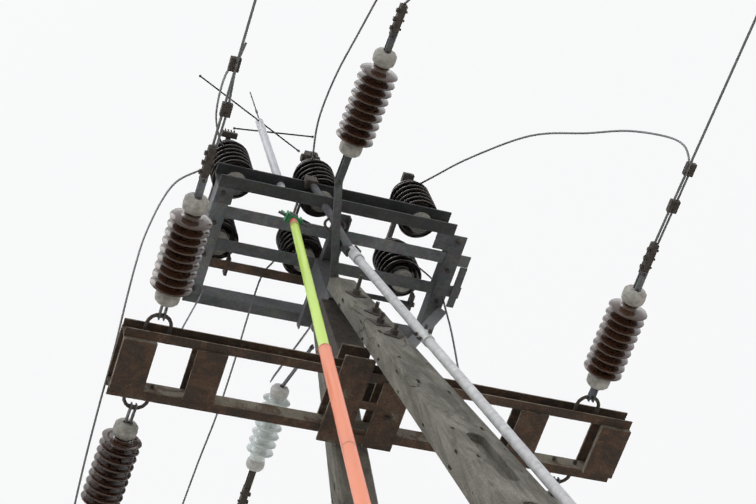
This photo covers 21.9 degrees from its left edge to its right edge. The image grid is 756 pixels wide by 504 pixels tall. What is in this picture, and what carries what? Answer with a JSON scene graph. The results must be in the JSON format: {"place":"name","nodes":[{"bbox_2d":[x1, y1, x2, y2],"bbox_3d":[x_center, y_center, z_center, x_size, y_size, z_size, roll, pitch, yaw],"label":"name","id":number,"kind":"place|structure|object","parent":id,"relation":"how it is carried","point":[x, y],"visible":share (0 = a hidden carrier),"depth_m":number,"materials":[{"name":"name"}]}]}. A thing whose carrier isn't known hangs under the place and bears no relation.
{"place":"outdoors","nodes":[
{"label":"outdoors","id":0,"kind":"place"},
{"bbox_2d":[209,255,414,310],"bbox_3d":[-0.358,0.157,10.220,1.180,0.050,0.100,12,-66,-18],"label":"switch shaft","id":1,"kind":"object","parent":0,"point":[409,303],"visible":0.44,"depth_m":10.33,"materials":[{"name":"metal"}]},
{"bbox_2d":[316,343,405,451],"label":"crossarm brackets","id":2,"kind":"object","parent":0,"point":[384,407],"visible":0.6,"depth_m":8.87,"materials":[{"name":"brown metal"}]},
{"bbox_2d":[0,0,755,503],"label":"sky","id":3,"kind":"structure","parent":0,"point":[105,105],"materials":[{"name":"white"}]},
{"label":"ground","id":4,"kind":"structure","parent":0,"visible":0},
{"bbox_2d":[313,325,377,503],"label":"pole","id":5,"kind":"object","parent":4,"relation":"on","point":[340,490],"visible":0.27,"depth_m":8.91,"materials":[{"name":"wood"}]},
{"bbox_2d":[237,344,313,503],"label":"strain insulator","id":6,"kind":"object","parent":5,"relation":"attached to","point":[262,444],"visible":0.69,"depth_m":9.79,"materials":[{"name":"white ceramic"}]},
{"bbox_2d":[319,275,403,484],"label":"pole head fittings","id":7,"kind":"object","parent":5,"relation":"attached to","point":[340,330],"visible":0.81,"depth_m":9.36,"materials":[{"name":"metal"}]},
{"bbox_2d":[74,0,755,503],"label":"conductors","id":8,"kind":"structure","parent":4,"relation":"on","point":[234,64],"depth_m":8.71,"materials":[{"name":"metal"}]},
{"bbox_2d":[327,277,557,503],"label":"pole","id":9,"kind":"object","parent":4,"relation":"on","point":[480,461],"visible":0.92,"depth_m":7.78,"materials":[{"name":"wood"}]},
{"bbox_2d":[182,162,470,381],"bbox_3d":[-0.257,0.310,9.569,1.725,1.460,0.740,12,-66,-18],"label":"switch frame","id":10,"kind":"object","parent":9,"relation":"attached to","point":[449,258],"visible":0.77,"depth_m":10.07,"materials":[{"name":"grey metal"}]},
{"bbox_2d":[208,186,238,258],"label":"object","id":11,"kind":"object","parent":10,"relation":"on","point":[228,230],"visible":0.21,"depth_m":10.07,"materials":[{"name":"ceramic"}]},
{"bbox_2d":[210,128,252,198],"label":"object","id":12,"kind":"object","parent":10,"relation":"on","point":[230,151],"visible":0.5,"depth_m":10.03,"materials":[{"name":"ceramic"}]},
{"bbox_2d":[199,75,313,186],"bbox_3d":[-0.669,-0.633,10.486,0.746,1.335,0.185,27,-71,-24],"label":"bird guard","id":13,"kind":"object","parent":10,"relation":"attached to","point":[267,146],"visible":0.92,"depth_m":10.53,"materials":[{"name":"black"}]},
{"bbox_2d":[276,203,321,275],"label":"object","id":14,"kind":"object","parent":10,"relation":"on","point":[285,243],"visible":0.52,"depth_m":10.21,"materials":[{"name":"ceramic"}]},
{"bbox_2d":[292,150,334,216],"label":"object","id":15,"kind":"object","parent":10,"relation":"on","point":[320,170],"visible":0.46,"depth_m":10.19,"materials":[{"name":"ceramic"}]},
{"bbox_2d":[278,210,370,503],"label":"hot stick","id":16,"kind":"object","parent":10,"relation":"hanging from","point":[357,481],"visible":1,"depth_m":6.65,"materials":[{"name":"green"}]},
{"bbox_2d":[372,223,421,296],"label":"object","id":17,"kind":"object","parent":10,"relation":"on","point":[394,263],"visible":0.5,"depth_m":10.38,"materials":[{"name":"ceramic"}]},
{"bbox_2d":[389,172,436,237],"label":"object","id":18,"kind":"object","parent":10,"relation":"on","point":[408,188],"visible":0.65,"depth_m":10.34,"materials":[{"name":"ceramic"}]},
{"bbox_2d":[330,3,407,277],"bbox_3d":[-0.104,-0.527,9.273,0.204,0.206,1.432,10,-65,-17],"label":"strain insulator","id":19,"kind":"object","parent":9,"relation":"attached to","point":[365,108],"visible":1,"depth_m":9.16,"materials":[{"name":"brown ceramic"}]},
{"bbox_2d":[106,313,632,482],"bbox_3d":[-0.005,0.698,8.926,2.455,0.125,0.502,12,-66,-18],"label":"crossarm","id":20,"kind":"object","parent":9,"relation":"attached to","point":[604,443],"visible":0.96,"depth_m":8.79,"materials":[{"name":"metal"}]},
{"bbox_2d":[81,402,141,503],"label":"strain insulator","id":21,"kind":"object","parent":20,"relation":"attached to","point":[114,460],"visible":1,"depth_m":8.75,"materials":[{"name":"brown ceramic"}]},
{"bbox_2d":[150,144,216,320],"bbox_3d":[-0.818,-0.074,8.334,0.192,0.202,0.858,12,-66,-18],"label":"strain insulator","id":22,"kind":"object","parent":20,"relation":"attached to","point":[182,249],"visible":1,"depth_m":8.30,"materials":[{"name":"brown ceramic"}]},
{"bbox_2d":[547,476,560,503],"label":"strain insulator","id":23,"kind":"object","parent":20,"relation":"attached to","point":[558,480],"visible":0.15,"depth_m":9.33,"materials":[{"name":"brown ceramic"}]},
{"bbox_2d":[584,241,658,402],"bbox_3d":[1.121,0.329,8.966,0.194,0.200,0.858,12,-66,-18],"label":"strain insulator","id":24,"kind":"object","parent":20,"relation":"attached to","point":[618,332],"visible":1,"depth_m":8.94,"materials":[{"name":"brown ceramic"}]},
{"bbox_2d":[303,175,575,503],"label":"operating rod","id":25,"kind":"object","parent":9,"relation":"attached to","point":[546,478],"visible":0.92,"depth_m":8.30,"materials":[{"name":"metal"}]}
]}

